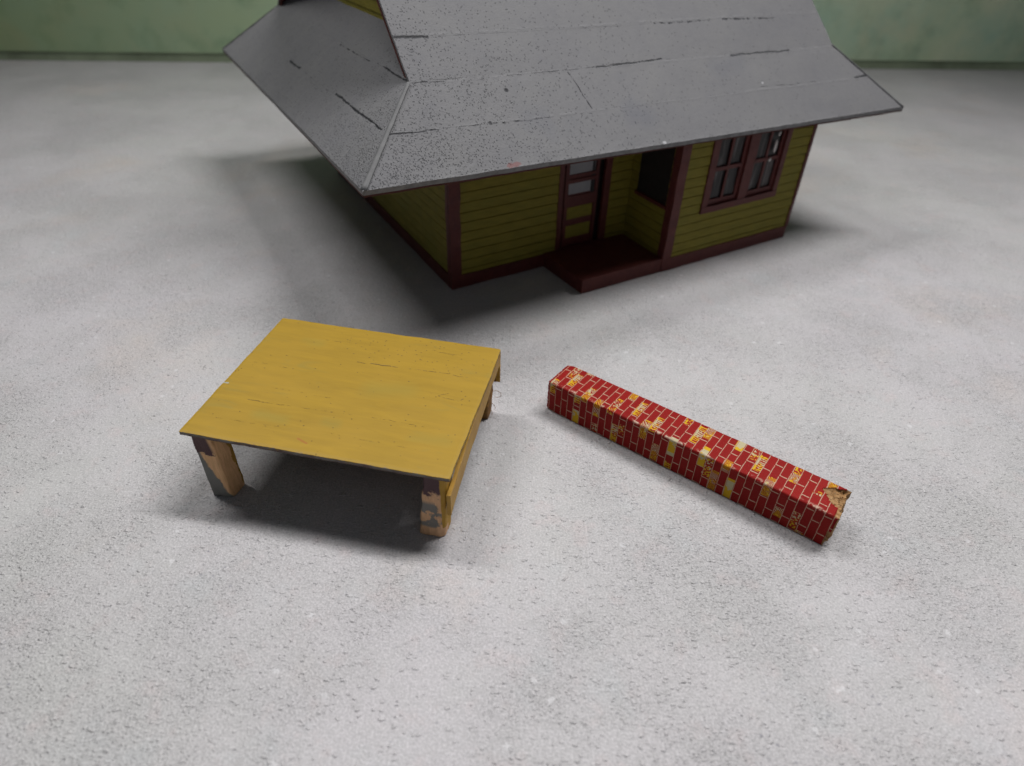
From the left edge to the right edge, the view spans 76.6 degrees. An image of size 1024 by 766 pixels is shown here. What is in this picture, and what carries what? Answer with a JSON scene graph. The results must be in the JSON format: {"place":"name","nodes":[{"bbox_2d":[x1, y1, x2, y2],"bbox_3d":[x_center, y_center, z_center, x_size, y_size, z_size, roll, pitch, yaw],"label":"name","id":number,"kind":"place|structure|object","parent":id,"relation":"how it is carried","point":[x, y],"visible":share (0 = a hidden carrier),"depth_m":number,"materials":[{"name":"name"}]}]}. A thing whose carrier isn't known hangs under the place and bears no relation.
{"place":"outdoors","nodes":[
{"label":"outdoors","id":0,"kind":"place"},
{"bbox_2d":[0,60,1023,765],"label":"ground","id":1,"kind":"structure","parent":0,"point":[178,240],"depth_m":26.88,"materials":[{"name":"grey concrete"}]},
{"bbox_2d":[179,318,500,537],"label":"loading platform","id":2,"kind":"structure","parent":1,"relation":"on","point":[406,405],"depth_m":25.54,"materials":[{"name":"yellow paint"}]},
{"bbox_2d":[222,0,903,293],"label":"model station","id":3,"kind":"object","parent":1,"relation":"on","point":[582,146],"visible":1,"depth_m":37.22,"materials":[{"name":"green paint"}]},
{"bbox_2d":[560,160,600,247],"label":"door","id":4,"kind":"structure","parent":3,"relation":"in","point":[581,180],"depth_m":40.72,"materials":[{"name":"red paint"}]},
{"bbox_2d":[592,159,604,237],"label":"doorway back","id":5,"kind":"structure","parent":3,"relation":"in","point":[603,160],"depth_m":41.78,"materials":[{"name":"brown wood"}]},
{"bbox_2d":[637,147,675,204],"bbox_3d":[8.800,-13.194,39.353,0.120,4.200,2.850,-19,43,-24],"label":"window","id":6,"kind":"structure","parent":3,"relation":"in","point":[656,168],"depth_m":39.58,"materials":[{"name":"black glass"}]},
{"bbox_2d":[698,129,793,213],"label":"window","id":7,"kind":"structure","parent":3,"relation":"in","point":[742,170],"depth_m":40.61,"materials":[{"name":"red paint"}]},
{"bbox_2d":[547,366,852,544],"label":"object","id":8,"kind":"object","parent":1,"relation":"on","point":[809,505],"visible":1,"depth_m":26.78,"materials":[{"name":"red brick"}]},
{"bbox_2d":[0,0,1023,69],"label":"backdrop board","id":9,"kind":"object","parent":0,"point":[936,34],"depth_m":82.01,"materials":[{"name":"green paint"}]}
]}

